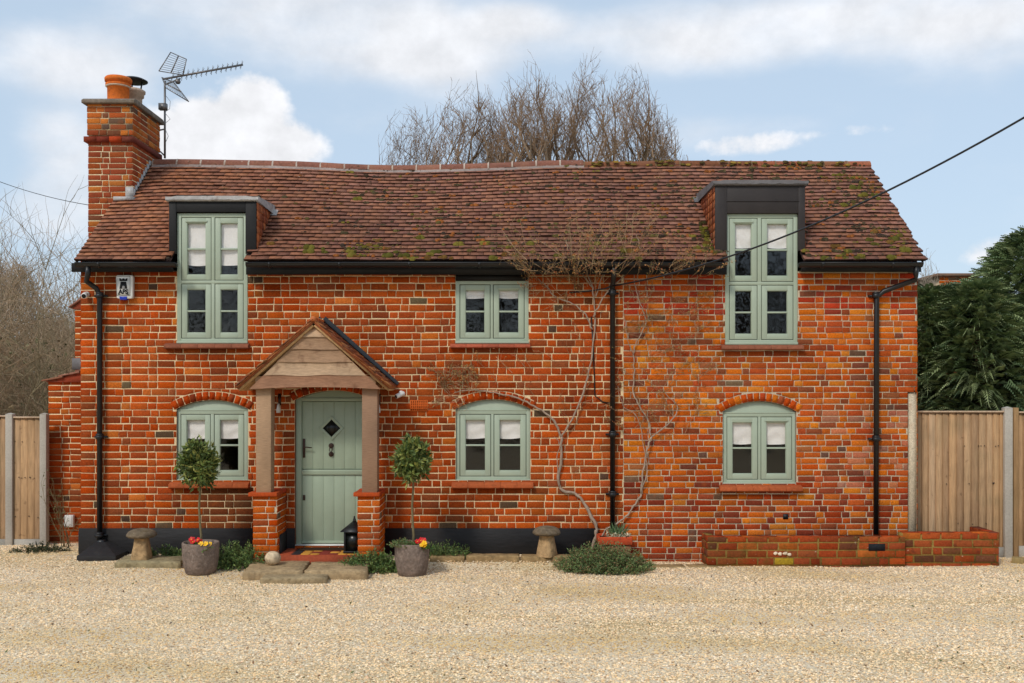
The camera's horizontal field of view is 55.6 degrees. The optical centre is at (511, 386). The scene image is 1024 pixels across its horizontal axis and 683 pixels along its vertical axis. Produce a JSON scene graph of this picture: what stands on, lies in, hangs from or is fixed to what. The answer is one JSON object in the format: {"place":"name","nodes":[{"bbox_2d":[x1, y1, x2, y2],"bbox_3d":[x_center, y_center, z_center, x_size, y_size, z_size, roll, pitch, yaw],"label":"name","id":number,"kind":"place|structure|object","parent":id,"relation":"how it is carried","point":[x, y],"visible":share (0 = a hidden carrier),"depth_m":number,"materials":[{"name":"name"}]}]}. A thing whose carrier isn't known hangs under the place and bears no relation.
{"place":"outdoors","nodes":[
{"label":"outdoors","id":0,"kind":"place"},
{"bbox_2d":[0,543,1023,682],"bbox_3d":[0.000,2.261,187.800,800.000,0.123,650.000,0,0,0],"label":"ground","id":1,"kind":"structure","parent":0,"point":[481,568],"depth_m":9.41,"materials":[{"name":"beige gravel"}]},
{"bbox_2d":[0,413,48,544],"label":"timber fence","id":2,"kind":"object","parent":1,"relation":"on","point":[24,467],"visible":0.81,"depth_m":13.54,"materials":[{"name":"wood"}]},
{"bbox_2d":[0,250,56,394],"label":"bare tree","id":3,"kind":"object","parent":1,"relation":"on","point":[13,275],"visible":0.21,"depth_m":28.62,"materials":[{"name":"brown plant"}]},
{"bbox_2d":[9,540,72,553],"bbox_3d":[-6.296,2.173,12.988,0.844,0.237,0.501,0,0,0],"label":"shrub","id":4,"kind":"object","parent":1,"relation":"on","point":[35,550],"visible":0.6,"depth_m":12.97,"materials":[{"name":"green plant"}]},
{"bbox_2d":[0,177,87,415],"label":"scrub","id":5,"kind":"object","parent":1,"relation":"on","point":[29,390],"visible":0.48,"depth_m":19.74,"materials":[{"name":"brown plant"}]},
{"bbox_2d":[34,308,74,367],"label":"bare tree","id":6,"kind":"object","parent":1,"relation":"on","point":[59,334],"visible":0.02,"depth_m":32.34,"materials":[{"name":"brown plant"}]},
{"bbox_2d":[40,469,79,546],"bbox_3d":[-6.151,1.700,13.295,0.752,1.124,0.245,0,0,22],"label":"bare shrub","id":7,"kind":"object","parent":1,"relation":"on","point":[62,524],"visible":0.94,"depth_m":13.34,"materials":[{"name":"brown plant"}]},
{"bbox_2d":[77,539,127,560],"bbox_3d":[-5.296,2.124,12.589,0.500,0.240,0.418,0,0,0],"label":"drain cover","id":8,"kind":"object","parent":1,"relation":"on","point":[102,550],"visible":0.9,"depth_m":12.47,"materials":[{"name":"black paint"}]},
{"bbox_2d":[114,556,182,568],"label":"stone slab","id":9,"kind":"structure","parent":1,"relation":"on","point":[173,562],"depth_m":12.08,"materials":[{"name":"beige stone"}]},
{"bbox_2d":[126,528,156,559],"bbox_3d":[-4.683,1.990,12.306,0.363,0.389,0.352,0,0,0],"label":"staddle stone","id":10,"kind":"object","parent":9,"relation":"on","point":[141,549],"visible":1,"depth_m":12.21,"materials":[{"name":"beige stone"}]},
{"bbox_2d":[152,544,181,556],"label":"shrub","id":11,"kind":"object","parent":1,"relation":"on","point":[170,551],"visible":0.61,"depth_m":12.57,"materials":[{"name":"green plant"}]},
{"bbox_2d":[182,539,219,575],"bbox_3d":[-3.820,2.104,11.928,0.444,0.385,0.445,0,0,0],"label":"stone pot","id":12,"kind":"object","parent":1,"relation":"on","point":[196,561],"visible":0.9,"depth_m":11.76,"materials":[{"name":"grey stone"}]},
{"bbox_2d":[186,537,201,544],"bbox_3d":[-3.830,1.923,11.787,0.183,0.192,0.169,0,0,40],"label":"primrose","id":13,"kind":"object","parent":12,"relation":"in","point":[193,541],"visible":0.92,"depth_m":11.79,"materials":[{"name":"red plant"}]},
{"bbox_2d":[173,434,221,539],"bbox_3d":[-3.860,1.299,11.924,0.588,1.428,0.598,0,0,0],"label":"bay tree","id":14,"kind":"object","parent":12,"relation":"on","point":[197,463],"visible":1,"depth_m":11.83,"materials":[{"name":"green plant"}]},
{"bbox_2d":[198,541,212,552],"bbox_3d":[-3.702,1.949,11.795,0.194,0.149,0.178,0,0,0],"label":"primrose","id":15,"kind":"object","parent":12,"relation":"in","point":[205,543],"visible":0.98,"depth_m":11.75,"materials":[{"name":"yellow plant"}]},
{"bbox_2d":[217,539,265,570],"bbox_3d":[-3.400,2.128,12.325,1.000,0.399,0.769,0,0,0],"label":"shrub","id":16,"kind":"object","parent":1,"relation":"on","point":[230,559],"visible":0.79,"depth_m":12.19,"materials":[{"name":"green plant"}]},
{"bbox_2d":[243,561,309,580],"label":"stone slab","id":17,"kind":"structure","parent":1,"relation":"on","point":[257,571],"depth_m":11.72,"materials":[{"name":"beige stone"}]},
{"bbox_2d":[264,551,280,564],"bbox_3d":[-2.956,2.125,12.009,0.193,0.170,0.191,0,0,0],"label":"stone ornament","id":18,"kind":"object","parent":17,"relation":"on","point":[272,558],"visible":1,"depth_m":11.94,"materials":[{"name":"beige stone"}]},
{"bbox_2d":[260,572,327,583],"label":"stone slab","id":19,"kind":"structure","parent":1,"relation":"on","point":[307,578],"depth_m":11.38,"materials":[{"name":"beige stone"}]},
{"bbox_2d":[280,548,357,564],"bbox_3d":[-2.451,2.247,12.550,1.007,0.226,0.500,0,0,0],"label":"porch step","id":20,"kind":"object","parent":1,"relation":"on","point":[292,554],"visible":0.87,"depth_m":12.30,"materials":[{"name":"ceramic"}]},
{"bbox_2d":[300,547,343,550],"bbox_3d":[-2.421,2.126,12.690,0.667,0.012,0.180,0,0,0],"label":"door mat","id":21,"kind":"object","parent":20,"relation":"on","point":[322,549],"depth_m":12.61,"materials":[{"name":"fabric"}]},
{"bbox_2d":[340,516,357,552],"bbox_3d":[-2.026,1.895,12.500,0.310,0.460,0.310,0,0,0],"label":"black lantern","id":22,"kind":"object","parent":20,"relation":"on","point":[350,530],"visible":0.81,"depth_m":12.40,"materials":[{"name":"metal"}]},
{"bbox_2d":[304,561,367,579],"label":"stone slab","id":23,"kind":"structure","parent":1,"relation":"on","point":[335,570],"depth_m":11.65,"materials":[{"name":"beige stone"}]},
{"bbox_2d":[338,547,396,573],"bbox_3d":[-1.769,2.174,12.155,0.979,0.358,0.599,0,0,0],"label":"shrub","id":24,"kind":"object","parent":1,"relation":"on","point":[384,563],"visible":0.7,"depth_m":12.06,"materials":[{"name":"green plant"}]},
{"bbox_2d":[378,104,446,164],"bbox_3d":[-3.279,-3.557,32.712,2.622,11.960,2.724,0,0,0],"label":"bare tree","id":25,"kind":"object","parent":1,"relation":"on","point":[414,141],"visible":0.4,"depth_m":32.71,"materials":[{"name":"brown plant"}]},
{"bbox_2d":[395,541,429,576],"bbox_3d":[-1.224,2.120,11.931,0.429,0.400,0.425,0,0,0],"label":"stone pot","id":26,"kind":"object","parent":1,"relation":"on","point":[411,560],"visible":0.77,"depth_m":11.75,"materials":[{"name":"grey stone"}]},
{"bbox_2d":[387,537,414,547],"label":"trailing plant","id":27,"kind":"object","parent":26,"relation":"in","point":[400,542],"visible":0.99,"depth_m":11.79,"materials":[{"name":"green plant"}]},
{"bbox_2d":[388,432,432,541],"bbox_3d":[-1.240,1.290,11.928,0.596,1.462,0.552,0,0,42],"label":"bay tree","id":28,"kind":"object","parent":26,"relation":"in","point":[412,458],"visible":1,"depth_m":11.83,"materials":[{"name":"green plant"}]},
{"bbox_2d":[410,537,430,548],"bbox_3d":[-1.117,1.916,11.838,0.255,0.158,0.197,0,0,15],"label":"primrose","id":29,"kind":"object","parent":26,"relation":"in","point":[417,541],"visible":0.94,"depth_m":11.80,"materials":[{"name":"red plant"}]},
{"bbox_2d":[419,540,433,552],"bbox_3d":[-1.030,1.960,11.807,0.186,0.191,0.185,0,0,0],"label":"primrose","id":30,"kind":"object","parent":26,"relation":"in","point":[423,544],"visible":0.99,"depth_m":11.75,"materials":[{"name":"yellow plant"}]},
{"bbox_2d":[430,554,464,561],"bbox_3d":[-0.824,2.243,12.459,0.445,0.160,0.216,0,0,0],"label":"edging stone","id":31,"kind":"object","parent":1,"relation":"on","point":[450,558],"visible":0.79,"depth_m":12.36,"materials":[{"name":"beige stone"}]},
{"bbox_2d":[429,539,471,558],"bbox_3d":[-0.836,2.124,12.515,0.635,0.311,0.420,0,0,0],"label":"shrub","id":32,"kind":"object","parent":1,"relation":"on","point":[444,552],"visible":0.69,"depth_m":12.47,"materials":[{"name":"green plant"}]},
{"bbox_2d":[422,74,514,164],"bbox_3d":[-1.273,-3.981,31.778,2.997,12.814,3.198,0,0,37],"label":"bare tree","id":33,"kind":"object","parent":1,"relation":"on","point":[485,145],"visible":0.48,"depth_m":31.66,"materials":[{"name":"brown plant"}]},
{"bbox_2d":[41,74,927,561],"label":"brick cottage","id":34,"kind":"structure","parent":1,"relation":"on","point":[329,302],"depth_m":12.79,"materials":[{"name":"red brick"}]},
{"bbox_2d":[1,182,87,204],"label":"telephone wire","id":35,"kind":"object","parent":34,"relation":"attached to","point":[46,196],"visible":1,"depth_m":14.04,"materials":[{"name":"black metal"}]},
{"bbox_2d":[64,515,74,526],"bbox_3d":[-6.237,1.900,13.696,0.134,0.170,0.078,0,0,0],"label":"utility box","id":36,"kind":"object","parent":34,"relation":"attached to","point":[71,519],"visible":0.69,"depth_m":13.66,"materials":[{"name":"white plastic"}]},
{"bbox_2d":[81,292,89,298],"bbox_3d":[-5.583,-1.191,12.721,0.083,0.104,0.148,0,0,0],"label":"security camera","id":37,"kind":"object","parent":34,"relation":"attached to","point":[84,295],"visible":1,"depth_m":12.67,"materials":[{"name":"white plastic"}]},
{"bbox_2d":[116,275,134,299],"bbox_3d":[-5.075,-1.292,12.755,0.224,0.324,0.074,0,0,0],"label":"alarm box","id":38,"kind":"object","parent":34,"relation":"attached to","point":[125,287],"visible":1,"depth_m":12.72,"materials":[{"name":"white plastic"}]},
{"bbox_2d":[158,52,242,158],"bbox_3d":[-4.845,-4.354,15.051,1.300,1.677,0.274,0,0,-8],"label":"tv aerial","id":39,"kind":"object","parent":34,"relation":"attached to","point":[163,106],"visible":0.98,"depth_m":14.99,"materials":[{"name":"metal"}]},
{"bbox_2d":[164,213,249,348],"bbox_3d":[-4.005,-1.382,12.787,1.106,1.781,0.142,0,0,0],"label":"window","id":40,"kind":"structure","parent":34,"relation":"in","point":[213,241],"depth_m":12.79,"materials":[{"name":"green paint"}]},
{"bbox_2d":[168,400,249,488],"bbox_3d":[-3.976,0.764,12.808,1.048,1.154,0.184,0,0,0],"label":"window","id":41,"kind":"structure","parent":34,"relation":"in","point":[214,421],"depth_m":12.84,"materials":[{"name":"green paint"}]},
{"bbox_2d":[276,394,280,412],"bbox_3d":[-3.058,0.225,12.747,0.056,0.250,0.089,0,0,0],"label":"wall lamp","id":42,"kind":"object","parent":34,"relation":"attached to","point":[278,410],"visible":1,"depth_m":12.72,"materials":[{"name":"grey metal"}]},
{"bbox_2d":[302,402,361,542],"bbox_3d":[-2.354,1.144,12.857,0.849,1.874,0.106,0,0,0],"label":"door","id":43,"kind":"structure","parent":34,"relation":"in","point":[331,431],"depth_m":12.87,"materials":[{"name":"paint"}]},
{"bbox_2d":[379,394,380,412],"bbox_3d":[-1.750,0.225,12.747,0.056,0.250,0.089,0,0,0],"label":"wall lamp","id":44,"kind":"object","parent":34,"relation":"attached to","point":[379,402],"visible":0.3,"depth_m":12.79,"materials":[{"name":"grey metal"}]},
{"bbox_2d":[395,391,404,398],"bbox_3d":[-1.464,0.109,12.718,0.130,0.105,0.154,0,0,0],"label":"security camera","id":45,"kind":"object","parent":34,"relation":"attached to","point":[400,394],"visible":1,"depth_m":12.68,"materials":[{"name":"white plastic"}]},
{"bbox_2d":[410,400,427,410],"bbox_3d":[-1.225,0.258,12.790,0.233,0.150,0.012,0,0,0],"label":"air brick","id":46,"kind":"object","parent":34,"relation":"attached to","point":[422,403],"visible":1,"depth_m":12.78,"materials":[{"name":"brick"}]},
{"bbox_2d":[450,281,529,347],"bbox_3d":[-0.284,-0.946,12.790,1.048,0.891,0.149,0,0,0],"label":"window","id":47,"kind":"structure","parent":34,"relation":"in","point":[491,291],"depth_m":12.80,"materials":[{"name":"green paint"}]},
{"bbox_2d":[451,400,533,488],"bbox_3d":[-0.255,0.760,12.808,1.073,1.163,0.184,0,0,0],"label":"window","id":48,"kind":"structure","parent":34,"relation":"in","point":[491,420],"depth_m":12.84,"materials":[{"name":"green paint"}]},
{"bbox_2d":[423,191,675,551],"bbox_3d":[0.460,-0.196,12.381,3.339,4.752,1.052,0,0,0],"label":"climbing rose","id":49,"kind":"object","parent":34,"relation":"attached to","point":[595,523],"visible":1,"depth_m":12.70,"materials":[{"name":"brown plant"}]},
{"bbox_2d":[591,316,608,403],"bbox_3d":[1.170,-0.338,12.783,0.276,1.156,0.020,0,0,0],"label":"wall cable","id":50,"kind":"object","parent":34,"relation":"attached to","point":[594,365],"depth_m":12.78,"materials":[{"name":"black metal"}]},
{"bbox_2d":[594,228,735,535],"bbox_3d":[1.941,0.044,12.495,1.767,4.168,0.632,0,0,0],"label":"climbing rose","id":51,"kind":"object","parent":34,"relation":"attached to","point":[642,411],"visible":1,"depth_m":12.73,"materials":[{"name":"brown plant"}]},
{"bbox_2d":[719,402,802,491],"bbox_3d":[3.266,0.794,12.808,1.081,1.179,0.184,0,0,0],"label":"window","id":52,"kind":"structure","parent":34,"relation":"in","point":[757,424],"depth_m":12.84,"materials":[{"name":"green paint"}]},
{"bbox_2d":[721,214,803,349],"bbox_3d":[3.287,-1.370,12.787,1.073,1.790,0.142,0,0,0],"label":"window","id":53,"kind":"structure","parent":34,"relation":"in","point":[743,230],"depth_m":12.79,"materials":[{"name":"green paint"}]},
{"bbox_2d":[570,117,1023,292],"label":"overhead cable","id":54,"kind":"object","parent":34,"relation":"attached to","point":[946,160],"visible":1,"depth_m":10.29,"materials":[{"name":"black metal"}]},
{"bbox_2d":[466,553,519,561],"bbox_3d":[-0.244,2.243,12.460,0.685,0.175,0.219,0,0,0],"label":"edging stone","id":55,"kind":"object","parent":1,"relation":"on","point":[489,557],"visible":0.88,"depth_m":12.37,"materials":[{"name":"beige stone"}]},
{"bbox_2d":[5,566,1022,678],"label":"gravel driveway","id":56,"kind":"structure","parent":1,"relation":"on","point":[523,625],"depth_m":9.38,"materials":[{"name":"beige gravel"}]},
{"bbox_2d":[488,57,587,162],"bbox_3d":[0.822,-4.080,30.740,3.135,13.002,3.120,0,0,16],"label":"bare tree","id":57,"kind":"object","parent":1,"relation":"on","point":[540,147],"visible":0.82,"depth_m":30.21,"materials":[{"name":"brown plant"}]},
{"bbox_2d":[521,554,573,561],"bbox_3d":[0.476,2.247,12.459,0.724,0.168,0.213,0,0,0],"label":"edging stone","id":58,"kind":"object","parent":1,"relation":"on","point":[530,557],"visible":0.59,"depth_m":12.36,"materials":[{"name":"beige stone"}]},
{"bbox_2d":[533,525,560,557],"bbox_3d":[0.442,1.980,12.445,0.352,0.389,0.363,0,0,33],"label":"staddle stone","id":59,"kind":"object","parent":58,"relation":"on","point":[546,547],"visible":1,"depth_m":12.36,"materials":[{"name":"beige stone"}]},
{"bbox_2d":[556,48,616,160],"bbox_3d":[2.423,-4.370,32.258,2.189,13.600,2.199,0,0,0],"label":"bare tree","id":60,"kind":"object","parent":1,"relation":"on","point":[581,107],"visible":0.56,"depth_m":32.08,"materials":[{"name":"brown plant"}]},
{"bbox_2d":[552,538,656,574],"bbox_3d":[1.148,2.123,12.186,1.355,0.428,0.863,0,0,0],"label":"shrub","id":61,"kind":"object","parent":1,"relation":"on","point":[613,563],"visible":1,"depth_m":12.03,"materials":[{"name":"green plant"}]},
{"bbox_2d":[596,533,631,556],"bbox_3d":[1.321,2.129,12.588,0.438,0.400,0.345,0,0,0],"label":"terracotta trough","id":62,"kind":"object","parent":1,"relation":"on","point":[626,542],"visible":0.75,"depth_m":12.41,"materials":[{"name":"ceramic"}]},
{"bbox_2d":[604,531,630,536],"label":"pale succulent","id":63,"kind":"object","parent":62,"relation":"in","point":[626,534],"visible":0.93,"depth_m":12.50,"materials":[{"name":"beige plant"}]},
{"bbox_2d":[606,522,630,536],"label":"spiky plant","id":64,"kind":"object","parent":62,"relation":"in","point":[614,530],"visible":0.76,"depth_m":12.58,"materials":[{"name":"green plant"}]},
{"bbox_2d":[583,63,669,161],"bbox_3d":[3.589,-3.878,30.801,2.872,12.602,3.075,0,0,0],"label":"bare tree","id":65,"kind":"object","parent":1,"relation":"on","point":[614,150],"visible":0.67,"depth_m":30.49,"materials":[{"name":"brown plant"}]},
{"bbox_2d":[632,99,687,160],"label":"bare tree","id":66,"kind":"object","parent":1,"relation":"on","point":[671,151],"visible":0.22,"depth_m":32.99,"materials":[{"name":"brown plant"}]},
{"bbox_2d":[650,564,685,567],"bbox_3d":[1.937,2.368,12.460,0.558,0.152,0.214,0,0,0],"label":"edging stone","id":67,"kind":"object","parent":1,"relation":"on","point":[670,565],"visible":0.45,"depth_m":12.39,"materials":[{"name":"beige stone"}]},
{"bbox_2d":[686,564,717,567],"bbox_3d":[2.430,2.364,12.459,0.386,0.144,0.218,0,0,0],"label":"edging stone","id":68,"kind":"object","parent":1,"relation":"on","point":[696,565],"visible":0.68,"depth_m":12.42,"materials":[{"name":"beige stone"}]},
{"bbox_2d":[702,526,998,566],"bbox_3d":[4.386,2.146,12.679,3.810,0.527,0.567,0,0,-3],"label":"brick planter","id":69,"kind":"object","parent":1,"relation":"on","point":[976,546],"visible":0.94,"depth_m":12.44,"materials":[{"name":"brick"}]},
{"bbox_2d":[918,248,939,302],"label":"bare tree","id":70,"kind":"object","parent":1,"relation":"on","point":[928,280],"visible":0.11,"depth_m":26.70,"materials":[{"name":"plant"}]},
{"bbox_2d":[917,281,1007,410],"bbox_3d":[7.458,0.331,17.455,2.679,4.387,2.738,0,0,0],"label":"conifer","id":71,"kind":"object","parent":1,"relation":"on","point":[927,292],"visible":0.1,"depth_m":16.73,"materials":[{"name":"green plant"}]},
{"bbox_2d":[917,406,1012,557],"bbox_3d":[6.037,1.342,13.120,1.397,2.137,0.100,0,0,0],"label":"timber fence","id":72,"kind":"object","parent":1,"relation":"on","point":[965,471],"visible":0.58,"depth_m":13.11,"materials":[{"name":"wood"}]},
{"bbox_2d":[917,275,1023,410],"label":"conifer","id":73,"kind":"object","parent":1,"relation":"on","point":[989,294],"visible":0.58,"depth_m":16.19,"materials":[{"name":"green plant"}]},
{"bbox_2d":[950,225,1023,410],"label":"conifer","id":74,"kind":"object","parent":1,"relation":"on","point":[1006,263],"visible":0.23,"depth_m":16.88,"materials":[{"name":"green plant"}]},
{"bbox_2d":[995,278,1023,407],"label":"conifer","id":75,"kind":"object","parent":1,"relation":"on","point":[1010,337],"visible":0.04,"depth_m":17.51,"materials":[{"name":"green plant"}]},
{"bbox_2d":[1012,556,1023,563],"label":"timber edging","id":76,"kind":"object","parent":1,"relation":"on","point":[1017,560],"visible":0.55,"depth_m":12.65,"materials":[{"name":"beige wood"}]},
{"bbox_2d":[1013,408,1023,556],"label":"timber fence","id":77,"kind":"object","parent":1,"relation":"on","point":[1018,483],"visible":0.68,"depth_m":13.12,"materials":[{"name":"wood"}]},
{"bbox_2d":[0,0,1023,326],"label":"sky","id":78,"kind":"structure","parent":0,"point":[902,87],"materials":[{"name":"blue"}]},
{"bbox_2d":[918,273,977,374],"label":"neighbouring building","id":79,"kind":"structure","parent":0,"point":[946,277],"depth_m":28.79,"materials":[{"name":"ceramic"}]}
]}

